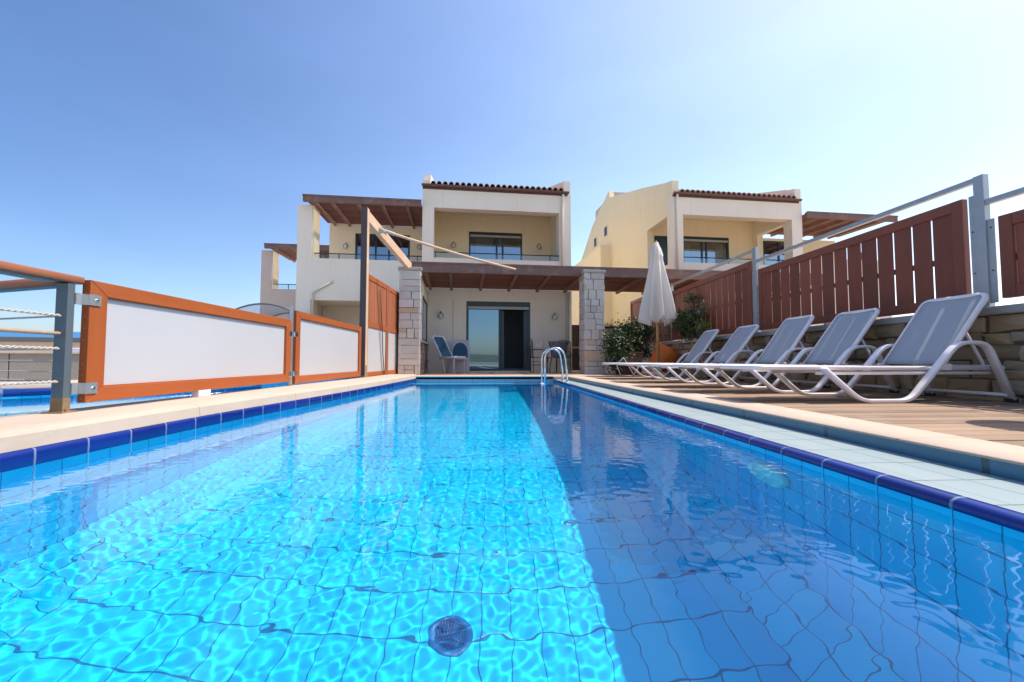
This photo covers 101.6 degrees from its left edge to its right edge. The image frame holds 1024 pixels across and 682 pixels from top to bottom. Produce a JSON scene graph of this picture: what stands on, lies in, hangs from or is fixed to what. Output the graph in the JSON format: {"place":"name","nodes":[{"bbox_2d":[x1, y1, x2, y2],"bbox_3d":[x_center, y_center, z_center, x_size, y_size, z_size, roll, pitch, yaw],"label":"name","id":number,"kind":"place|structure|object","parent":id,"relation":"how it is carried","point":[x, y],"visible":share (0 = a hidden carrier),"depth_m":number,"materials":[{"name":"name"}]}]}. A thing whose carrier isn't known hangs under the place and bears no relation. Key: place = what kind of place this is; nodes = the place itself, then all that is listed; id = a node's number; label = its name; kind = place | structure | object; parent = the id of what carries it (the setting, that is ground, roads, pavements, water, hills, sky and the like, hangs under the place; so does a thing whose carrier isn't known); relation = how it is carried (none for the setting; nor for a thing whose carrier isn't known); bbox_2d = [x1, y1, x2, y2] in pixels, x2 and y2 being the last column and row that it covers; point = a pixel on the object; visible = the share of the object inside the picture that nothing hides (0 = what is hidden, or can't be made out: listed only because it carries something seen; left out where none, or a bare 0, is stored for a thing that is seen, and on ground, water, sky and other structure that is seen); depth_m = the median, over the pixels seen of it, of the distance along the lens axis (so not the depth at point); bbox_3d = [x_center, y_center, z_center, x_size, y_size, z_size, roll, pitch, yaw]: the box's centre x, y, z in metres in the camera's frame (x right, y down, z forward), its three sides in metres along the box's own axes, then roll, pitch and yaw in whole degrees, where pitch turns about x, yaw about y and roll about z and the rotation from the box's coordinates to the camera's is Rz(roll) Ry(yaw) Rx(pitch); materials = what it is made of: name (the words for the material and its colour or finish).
{"place":"outdoors","nodes":[
{"label":"outdoors","id":0,"kind":"place"},
{"bbox_2d":[0,332,79,337],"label":"sea","id":1,"kind":"structure","parent":0,"point":[11,334],"depth_m":34.69,"materials":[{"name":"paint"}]},
{"bbox_2d":[0,0,1023,331],"label":"sky","id":2,"kind":"structure","parent":0,"point":[156,146],"materials":[{"name":"blue"}]},
{"bbox_2d":[379,371,684,375],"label":"terrace","id":3,"kind":"structure","parent":0,"point":[577,373],"depth_m":10.44,"materials":[{"name":"beige stone"}]},
{"bbox_2d":[387,286,398,374],"bbox_3d":[-2.796,-0.222,9.810,0.050,1.980,1.040,0,-3,-1],"label":"slatted screen","id":4,"kind":"object","parent":3,"relation":"on","point":[392,331],"visible":0.81,"depth_m":9.76,"materials":[{"name":"brown wood"}]},
{"bbox_2d":[398,266,423,374],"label":"stone pillar","id":5,"kind":"structure","parent":3,"relation":"on","point":[410,313],"depth_m":10.09,"materials":[{"name":"beige stone"}]},
{"bbox_2d":[432,335,465,373],"bbox_3d":[-1.719,0.363,11.389,0.890,1.042,0.480,-2,-3,34],"label":"garden chair","id":6,"kind":"object","parent":3,"relation":"on","point":[442,347],"visible":0.98,"depth_m":11.47,"materials":[{"name":"blue fabric"}]},
{"bbox_2d":[448,340,469,371],"bbox_3d":[-1.560,0.449,12.305,0.620,0.952,0.168,0,-3,-2],"label":"folded table","id":7,"kind":"object","parent":3,"relation":"on","point":[459,365],"visible":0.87,"depth_m":12.26,"materials":[{"name":"white plastic"}]},
{"bbox_2d":[452,342,468,372],"bbox_3d":[-1.482,0.457,11.884,0.488,0.894,0.504,0,-3,-5],"label":"garden chair","id":8,"kind":"object","parent":3,"relation":"on","point":[459,348],"visible":0.91,"depth_m":12.09,"materials":[{"name":"blue fabric"}]},
{"bbox_2d":[529,339,547,372],"bbox_3d":[0.762,0.423,11.995,0.477,0.972,0.448,0,-3,-7],"label":"iron chair","id":9,"kind":"object","parent":3,"relation":"on","point":[531,350],"visible":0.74,"depth_m":11.80,"materials":[{"name":"black metal"}]},
{"bbox_2d":[534,342,543,349],"bbox_3d":[0.775,0.135,11.960,0.266,0.230,0.075,0,-3,-7],"label":"folded cloth","id":10,"kind":"object","parent":9,"relation":"on","point":[540,345],"visible":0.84,"depth_m":11.94,"materials":[{"name":"white fabric"}]},
{"bbox_2d":[546,341,568,372],"bbox_3d":[1.258,0.461,11.794,0.584,0.891,0.530,0,-3,-7],"label":"chair","id":11,"kind":"object","parent":3,"relation":"on","point":[562,345],"visible":0.68,"depth_m":11.58,"materials":[{"name":"grey fabric"}]},
{"bbox_2d":[556,340,570,371],"bbox_3d":[1.540,0.447,12.506,0.448,0.972,0.477,0,-3,8],"label":"iron chair","id":12,"kind":"object","parent":3,"relation":"on","point":[566,357],"visible":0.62,"depth_m":12.30,"materials":[{"name":"black metal"}]},
{"bbox_2d":[579,269,605,373],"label":"stone pillar","id":13,"kind":"structure","parent":3,"relation":"on","point":[591,303],"depth_m":10.70,"materials":[{"name":"beige stone"}]},
{"bbox_2d":[594,319,642,373],"bbox_3d":[2.641,0.076,10.640,1.284,1.568,1.248,-2,-4,43],"label":"bush","id":14,"kind":"object","parent":3,"relation":"on","point":[616,345],"visible":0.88,"depth_m":10.45,"materials":[{"name":"green plant"}]},
{"bbox_2d":[410,261,830,324],"bbox_3d":[3.141,-0.488,12.019,11.680,2.800,2.070,0,-3,-7],"label":"pergola","id":15,"kind":"object","parent":3,"relation":"on","point":[537,278],"visible":0.44,"depth_m":11.29,"materials":[{"name":"brown wood"}]},
{"bbox_2d":[615,352,643,374],"bbox_3d":[2.966,0.564,10.672,0.600,0.571,0.540,0,-3,-10],"label":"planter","id":16,"kind":"object","parent":3,"relation":"on","point":[625,371],"visible":0.59,"depth_m":10.43,"materials":[{"name":"brown plant"}]},
{"bbox_2d":[608,358,650,374],"bbox_3d":[2.994,0.614,10.206,1.426,0.414,0.576,0,-3,-8],"label":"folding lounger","id":17,"kind":"object","parent":3,"relation":"on","point":[628,366],"visible":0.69,"depth_m":9.89,"materials":[{"name":"white plastic"}]},
{"bbox_2d":[607,315,667,362],"bbox_3d":[3.305,0.006,11.160,1.731,1.735,1.692,1,-3,-26],"label":"bush","id":18,"kind":"object","parent":3,"relation":"on","point":[645,332],"visible":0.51,"depth_m":11.01,"materials":[{"name":"green plant"}]},
{"bbox_2d":[604,326,687,370],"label":"boundary wall","id":19,"kind":"structure","parent":3,"relation":"on","point":[645,361],"depth_m":14.11,"materials":[{"name":"paint"}]},
{"bbox_2d":[649,344,678,372],"bbox_3d":[3.667,0.417,10.151,0.705,0.701,0.645,0,-3,-2],"label":"plastic tub","id":20,"kind":"object","parent":3,"relation":"on","point":[668,354],"visible":0.6,"depth_m":9.89,"materials":[{"name":"orange plastic"}]},
{"bbox_2d":[562,347,578,372],"bbox_3d":[1.785,0.539,11.927,0.720,0.735,0.600,0,-3,-2],"label":"garden table","id":21,"kind":"object","parent":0,"point":[571,348],"visible":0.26,"depth_m":11.66,"materials":[{"name":"brown wood"}]},
{"bbox_2d":[572,180,897,347],"bbox_3d":[8.031,-1.619,18.337,8.460,10.250,10.212,0,-3,-7],"label":"villa","id":22,"kind":"object","parent":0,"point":[692,229],"visible":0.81,"depth_m":15.19,"materials":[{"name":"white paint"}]},
{"bbox_2d":[593,236,596,248],"bbox_3d":[4.086,-4.824,20.453,0.024,0.550,0.500,0,-3,-7],"label":"window","id":23,"kind":"structure","parent":22,"relation":"in","point":[595,238],"depth_m":20.44,"materials":[{"name":"glass"}]},
{"bbox_2d":[604,224,607,238],"bbox_3d":[4.267,-4.991,19.018,0.024,0.550,0.500,0,-3,-7],"label":"window","id":24,"kind":"structure","parent":22,"relation":"in","point":[606,226],"depth_m":19.02,"materials":[{"name":"blue glass"}]},
{"bbox_2d":[654,236,667,265],"bbox_3d":[5.477,-2.781,15.129,0.650,2.070,0.008,0,-3,-7],"label":"side window","id":25,"kind":"structure","parent":22,"relation":"in","point":[662,240],"depth_m":15.15,"materials":[{"name":"black glass"}]},
{"bbox_2d":[683,236,728,263],"bbox_3d":[7.135,-2.743,15.404,1.831,2.180,0.133,0,-3,-7],"label":"window","id":26,"kind":"structure","parent":22,"relation":"in","point":[716,247],"depth_m":15.41,"materials":[{"name":"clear glass"}]},
{"bbox_2d":[763,241,783,264],"bbox_3d":[9.981,-2.990,15.785,1.150,1.550,0.102,0,-3,-7],"label":"window","id":27,"kind":"structure","parent":22,"relation":"in","point":[769,247],"depth_m":15.78,"materials":[{"name":"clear glass"}]},
{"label":"paving","id":28,"kind":"structure","parent":0,"visible":0},
{"bbox_2d":[0,351,78,381],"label":"block wall","id":29,"kind":"structure","parent":28,"relation":"on","point":[25,365],"depth_m":6.85,"materials":[{"name":"concrete"}]},
{"bbox_2d":[0,379,345,397],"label":"pool basin","id":30,"kind":"object","parent":28,"relation":"in","point":[280,384],"visible":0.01,"depth_m":7.79,"materials":[{"name":"tile"}]},
{"bbox_2d":[0,388,50,396],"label":"pool tile band","id":31,"kind":"object","parent":30,"relation":"attached to","point":[23,392],"visible":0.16,"depth_m":5.35,"materials":[{"name":"blue tile"}]},
{"bbox_2d":[0,380,77,388],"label":"pool coping","id":32,"kind":"object","parent":30,"relation":"on","point":[45,385],"visible":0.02,"depth_m":5.40,"materials":[{"name":"beige stone"}]},
{"bbox_2d":[0,386,281,416],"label":"water","id":33,"kind":"structure","parent":30,"relation":"in","point":[17,406],"depth_m":4.80,"materials":[{"name":"blue liquid"}]},
{"bbox_2d":[0,374,416,452],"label":"pool coping","id":34,"kind":"object","parent":28,"relation":"on","point":[23,431],"visible":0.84,"depth_m":2.62,"materials":[{"name":"beige stone"}]},
{"bbox_2d":[40,283,101,413],"bbox_3d":[-2.591,0.040,2.467,0.143,0.750,0.181,0,-3,-2],"label":"steel post","id":35,"kind":"object","parent":34,"relation":"on","point":[64,388],"visible":0.99,"depth_m":2.41,"materials":[{"name":"silver metal"}]},
{"bbox_2d":[0,379,51,381],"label":"rope","id":36,"kind":"object","parent":35,"relation":"attached to","point":[22,380],"visible":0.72,"depth_m":2.52,"materials":[{"name":"white fabric"}]},
{"bbox_2d":[0,371,51,371],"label":"wire","id":37,"kind":"object","parent":35,"relation":"attached to","point":[25,371],"depth_m":2.51,"materials":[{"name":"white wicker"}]},
{"bbox_2d":[0,348,52,349],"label":"rope","id":38,"kind":"object","parent":35,"relation":"attached to","point":[19,349],"visible":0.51,"depth_m":2.54,"materials":[{"name":"white fabric"}]},
{"bbox_2d":[0,360,52,360],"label":"wire","id":39,"kind":"object","parent":35,"relation":"attached to","point":[26,360],"depth_m":2.51,"materials":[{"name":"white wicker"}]},
{"bbox_2d":[0,315,54,319],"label":"rope","id":40,"kind":"object","parent":35,"relation":"attached to","point":[29,317],"visible":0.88,"depth_m":2.53,"materials":[{"name":"grey fabric"}]},
{"bbox_2d":[0,380,58,385],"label":"rope","id":41,"kind":"object","parent":35,"relation":"attached to","point":[25,382],"visible":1,"depth_m":2.24,"materials":[{"name":"white fabric"}]},
{"bbox_2d":[0,279,59,292],"bbox_3d":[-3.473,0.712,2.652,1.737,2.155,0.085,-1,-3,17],"label":"handrail","id":42,"kind":"object","parent":35,"relation":"attached to","point":[16,285],"visible":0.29,"depth_m":2.50,"materials":[{"name":"brown wood"}]},
{"bbox_2d":[0,345,60,349],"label":"rope","id":43,"kind":"object","parent":35,"relation":"attached to","point":[28,347],"visible":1,"depth_m":2.24,"materials":[{"name":"white fabric"}]},
{"bbox_2d":[0,327,61,334],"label":"rope","id":44,"kind":"object","parent":35,"relation":"attached to","point":[15,330],"visible":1,"depth_m":2.24,"materials":[{"name":"beige fabric"}]},
{"bbox_2d":[0,308,61,316],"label":"rope","id":45,"kind":"object","parent":35,"relation":"attached to","point":[28,311],"visible":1,"depth_m":2.24,"materials":[{"name":"white fabric"}]},
{"bbox_2d":[0,260,84,284],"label":"handrail","id":46,"kind":"object","parent":35,"relation":"attached to","point":[22,271],"visible":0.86,"depth_m":2.25,"materials":[{"name":"brown wood"}]},
{"bbox_2d":[77,280,291,402],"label":"gate panel","id":47,"kind":"structure","parent":34,"relation":"on","point":[134,343],"depth_m":3.15,"materials":[{"name":"brown wood"}]},
{"bbox_2d":[286,306,297,385],"bbox_3d":[-2.671,0.056,5.053,0.060,0.960,0.220,0,-3,-2],"label":"steel post","id":48,"kind":"object","parent":34,"relation":"on","point":[291,335],"visible":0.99,"depth_m":5.05,"materials":[{"name":"silver metal"}]},
{"bbox_2d":[292,310,361,383],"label":"gate panel","id":49,"kind":"structure","parent":34,"relation":"on","point":[326,349],"depth_m":6.00,"materials":[{"name":"white plastic"}]},
{"bbox_2d":[359,207,411,376],"bbox_3d":[-2.659,-0.873,9.003,0.170,3.195,2.494,0,-3,5],"label":"timber post","id":50,"kind":"object","parent":34,"relation":"on","point":[369,220],"visible":0.9,"depth_m":7.82,"materials":[{"name":"wood"}]},
{"bbox_2d":[367,274,387,376],"bbox_3d":[-2.784,-0.278,8.601,0.051,1.980,1.341,0,-3,0],"label":"slatted screen","id":51,"kind":"object","parent":50,"relation":"attached to","point":[376,307],"visible":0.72,"depth_m":8.57,"materials":[{"name":"brown wood"}]},
{"bbox_2d":[380,290,384,373],"bbox_3d":[-2.752,-0.184,8.888,0.028,1.763,0.376,0,-3,-2],"label":"cable","id":52,"kind":"object","parent":51,"relation":"hanging from","point":[382,333],"visible":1,"depth_m":8.85,"materials":[{"name":"rubber"}]},
{"bbox_2d":[378,225,515,269],"bbox_3d":[-1.343,-2.051,9.335,3.491,0.523,0.085,2,-3,-35],"label":"shade pole","id":53,"kind":"object","parent":50,"relation":"attached to","point":[384,231],"visible":0.94,"depth_m":9.14,"materials":[{"name":"brown wood"}]},
{"bbox_2d":[235,303,289,319],"bbox_3d":[-6.395,0.125,11.068,1.721,2.026,1.944,0,-3,-7],"label":"arched canopy","id":54,"kind":"object","parent":28,"relation":"on","point":[268,304],"visible":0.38,"depth_m":10.21,"materials":[{"name":"grey"}]},
{"bbox_2d":[260,243,328,318],"bbox_3d":[-8.537,-0.012,20.485,3.840,7.240,8.312,0,-3,-7],"label":"villa","id":55,"kind":"object","parent":28,"relation":"on","point":[271,292],"visible":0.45,"depth_m":16.59,"materials":[{"name":"beige paint"}]},
{"bbox_2d":[295,174,571,374],"bbox_3d":[-2.651,-1.395,16.177,8.080,9.600,11.500,0,-3,-7],"label":"villa","id":56,"kind":"object","parent":28,"relation":"on","point":[499,329],"visible":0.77,"depth_m":12.76,"materials":[{"name":"white paint"}]},
{"bbox_2d":[355,233,409,260],"bbox_3d":[-4.419,-2.675,14.290,1.810,1.940,0.105,0,-3,-7],"label":"window","id":57,"kind":"structure","parent":56,"relation":"in","point":[376,246],"depth_m":14.30,"materials":[{"name":"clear glass"}]},
{"bbox_2d":[422,296,426,341],"bbox_3d":[-2.402,-0.555,11.445,0.055,1.160,1.540,0,-3,-7],"label":"porch window","id":58,"kind":"structure","parent":56,"relation":"in","point":[424,308],"depth_m":11.49,"materials":[{"name":"grey glass"}]},
{"bbox_2d":[469,231,521,259],"bbox_3d":[-0.580,-2.762,14.786,1.891,2.160,0.137,0,-3,-6],"label":"window","id":59,"kind":"structure","parent":56,"relation":"in","point":[479,242],"depth_m":14.81,"materials":[{"name":"clear glass"}]},
{"bbox_2d":[466,301,529,370],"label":"patio door","id":60,"kind":"structure","parent":56,"relation":"in","point":[498,333],"depth_m":12.64,"materials":[{"name":"clear glass"}]},
{"bbox_2d":[572,325,579,370],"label":"side gate","id":61,"kind":"structure","parent":56,"relation":"attached to","point":[575,352],"depth_m":13.44,"materials":[{"name":"brown wood"}]},
{"bbox_2d":[416,376,1023,536],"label":"pool basin","id":62,"kind":"object","parent":28,"relation":"in","point":[933,505],"visible":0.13,"depth_m":1.69,"materials":[{"name":"tile"}]},
{"bbox_2d":[0,379,415,472],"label":"pool tile band","id":63,"kind":"object","parent":62,"relation":"attached to","point":[17,459],"visible":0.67,"depth_m":2.47,"materials":[{"name":"blue tile"}]},
{"bbox_2d":[416,379,553,381],"bbox_3d":[-0.589,0.886,9.196,3.022,0.090,0.001,0,-3,-2],"label":"pool tile band","id":64,"kind":"object","parent":62,"relation":"attached to","point":[481,380],"visible":0.6,"depth_m":9.19,"materials":[{"name":"blue tile"}]},
{"bbox_2d":[416,376,565,379],"bbox_3d":[-0.502,1.090,9.356,4.400,0.597,0.320,0,-3,-2],"label":"pool coping","id":65,"kind":"object","parent":62,"relation":"on","point":[553,377],"visible":0.12,"depth_m":9.23,"materials":[{"name":"beige stone"}]},
{"bbox_2d":[0,382,1023,681],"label":"water","id":66,"kind":"structure","parent":62,"relation":"in","point":[480,532],"depth_m":0.99,"materials":[{"name":"blue liquid"}]},
{"bbox_2d":[553,380,1023,532],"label":"pool tile band","id":67,"kind":"object","parent":62,"relation":"attached to","point":[1002,516],"visible":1,"depth_m":1.57,"materials":[{"name":"blue tile"}]},
{"bbox_2d":[559,379,1023,512],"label":"pool ledge","id":68,"kind":"object","parent":28,"relation":"on","point":[1003,492],"visible":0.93,"depth_m":1.79,"materials":[{"name":"stone"}]},
{"bbox_2d":[540,347,568,384],"bbox_3d":[0.855,1.012,8.456,0.535,1.770,0.610,0,-3,-2],"label":"pool ladder","id":69,"kind":"object","parent":68,"relation":"attached to","point":[555,349],"visible":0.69,"depth_m":8.22,"materials":[{"name":"silver metal"}]},
{"bbox_2d":[568,377,1023,481],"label":"pool channel face","id":70,"kind":"object","parent":68,"relation":"on","point":[996,468],"visible":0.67,"depth_m":2.03},
{"bbox_2d":[661,303,1023,402],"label":"stone wall","id":71,"kind":"structure","parent":28,"relation":"on","point":[999,330],"depth_m":4.18,"materials":[{"name":"beige stone"}]},
{"bbox_2d":[670,283,673,340],"bbox_3d":[4.144,-0.735,10.813,0.120,1.520,0.190,0,-3,-2],"label":"fence post","id":72,"kind":"object","parent":71,"relation":"on","point":[671,287],"visible":0.29,"depth_m":10.78,"materials":[{"name":"metal"}]},
{"bbox_2d":[630,297,670,342],"bbox_3d":[4.074,-0.664,12.430,0.060,1.450,3.200,0,-3,-2],"label":"wooden fence","id":73,"kind":"object","parent":72,"relation":"attached to","point":[635,305],"visible":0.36,"depth_m":12.39,"materials":[{"name":"brown wood"}]},
{"bbox_2d":[671,250,751,285],"bbox_3d":[4.218,-1.530,9.116,0.050,0.060,3.388,0,-3,-2],"label":"fence rail","id":74,"kind":"object","parent":72,"relation":"attached to","point":[717,265],"visible":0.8,"depth_m":8.69,"materials":[{"name":"metal"}]},
{"bbox_2d":[672,261,752,339],"bbox_3d":[4.216,-0.725,9.107,0.060,1.260,3.350,0,-3,-2],"label":"wooden fence","id":75,"kind":"object","parent":72,"relation":"attached to","point":[723,286],"visible":0.72,"depth_m":8.34,"materials":[{"name":"brown wood"}]},
{"bbox_2d":[666,293,716,341],"bbox_3d":[4.027,-0.530,9.576,0.980,1.165,1.550,0,-3,-2],"label":"bush","id":76,"kind":"object","parent":71,"relation":"on","point":[683,327],"visible":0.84,"depth_m":9.36,"materials":[{"name":"green plant"}]},
{"bbox_2d":[684,297,718,339],"bbox_3d":[4.016,-0.472,8.930,0.651,0.886,1.104,0,-3,-2],"label":"climbing shrub","id":77,"kind":"object","parent":71,"relation":"on","point":[701,326],"visible":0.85,"depth_m":8.91,"materials":[{"name":"green plant"}]},
{"bbox_2d":[752,248,760,331],"bbox_3d":[4.292,-0.888,7.340,0.120,1.500,0.210,0,-3,-2],"label":"fence post","id":78,"kind":"object","parent":71,"relation":"on","point":[755,268],"visible":0.7,"depth_m":7.32,"materials":[{"name":"metal"}]},
{"bbox_2d":[756,179,972,261],"bbox_3d":[4.365,-1.467,5.659,0.050,0.070,3.315,0,-3,-2],"label":"fence rail","id":79,"kind":"object","parent":78,"relation":"attached to","point":[948,190],"visible":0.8,"depth_m":4.96,"materials":[{"name":"metal"}]},
{"bbox_2d":[758,199,971,329],"bbox_3d":[4.364,-0.787,5.650,0.060,1.060,3.170,0,-3,-2],"label":"wooden fence","id":80,"kind":"object","parent":78,"relation":"attached to","point":[951,264],"visible":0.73,"depth_m":4.99,"materials":[{"name":"brown wood"}]},
{"bbox_2d":[968,174,998,306],"bbox_3d":[4.438,-0.932,3.931,0.120,1.270,0.195,0,-3,-2],"label":"fence post","id":81,"kind":"object","parent":71,"relation":"on","point":[983,253],"visible":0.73,"depth_m":3.92,"materials":[{"name":"metal"}]},
{"bbox_2d":[985,187,1023,204],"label":"fence rail","id":82,"kind":"object","parent":81,"relation":"attached to","point":[1005,196],"visible":1,"depth_m":3.75,"materials":[{"name":"metal"}]},
{"bbox_2d":[998,209,1023,297],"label":"wooden fence","id":83,"kind":"object","parent":81,"relation":"attached to","point":[1011,234],"visible":1,"depth_m":3.69,"materials":[{"name":"brown wood"}]},
{"bbox_3d":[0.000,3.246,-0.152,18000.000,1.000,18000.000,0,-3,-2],"label":"ground","id":84,"kind":"structure","parent":0,"visible":0},
{"bbox_2d":[0,337,79,351],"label":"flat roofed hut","id":85,"kind":"object","parent":84,"relation":"on","point":[32,341],"visible":0.09,"depth_m":13.38,"materials":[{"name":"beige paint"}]},
{"bbox_2d":[72,348,79,351],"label":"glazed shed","id":86,"kind":"structure","parent":84,"relation":"on","point":[75,349],"depth_m":10.18,"materials":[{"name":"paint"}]},
{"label":"deck base","id":87,"kind":"structure","parent":84,"relation":"on","visible":0},
{"bbox_2d":[568,376,1023,465],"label":"pool coping","id":88,"kind":"object","parent":87,"relation":"on","point":[1007,453],"visible":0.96,"depth_m":2.19,"materials":[{"name":"beige stone"}]},
{"bbox_2d":[585,376,1023,446],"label":"deck","id":89,"kind":"structure","parent":87,"relation":"on","point":[994,421],"depth_m":3.17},
{"bbox_2d":[638,241,676,375],"bbox_3d":[3.361,-0.770,9.649,0.846,3.140,0.804,1,-3,-27],"label":"parasol","id":90,"kind":"object","parent":89,"relation":"on","point":[657,306],"visible":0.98,"depth_m":9.52,"materials":[{"name":"white fabric"}]},
{"bbox_2d":[602,329,724,378],"bbox_3d":[2.946,0.258,8.233,2.256,0.959,0.720,0,-3,-1],"label":"sun lounger","id":91,"kind":"object","parent":89,"relation":"on","point":[700,347],"visible":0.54,"depth_m":8.20,"materials":[{"name":"white plastic"}]},
{"bbox_2d":[618,324,769,382],"bbox_3d":[2.940,0.205,6.934,2.256,0.943,0.720,0,-3,-3],"label":"sun lounger","id":92,"kind":"object","parent":89,"relation":"on","point":[735,345],"visible":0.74,"depth_m":6.90,"materials":[{"name":"white plastic"}]},
{"bbox_2d":[642,315,830,387],"bbox_3d":[2.970,0.138,5.720,2.256,0.962,0.720,0,-3,-2],"label":"sun lounger","id":93,"kind":"object","parent":89,"relation":"on","point":[780,348],"visible":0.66,"depth_m":5.70,"materials":[{"name":"white plastic"}]},
{"bbox_2d":[673,308,898,392],"bbox_3d":[3.066,0.106,4.849,2.256,0.946,0.720,0,-3,-4],"label":"sun lounger","id":94,"kind":"object","parent":89,"relation":"on","point":[841,338],"visible":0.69,"depth_m":4.82,"materials":[{"name":"white plastic"}]},
{"bbox_2d":[720,292,1018,402],"bbox_3d":[3.133,0.054,3.841,2.256,0.956,0.720,0,-3,-3],"label":"sun lounger","id":95,"kind":"object","parent":89,"relation":"on","point":[929,342],"visible":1,"depth_m":3.72,"materials":[{"name":"white plastic"}]}
]}

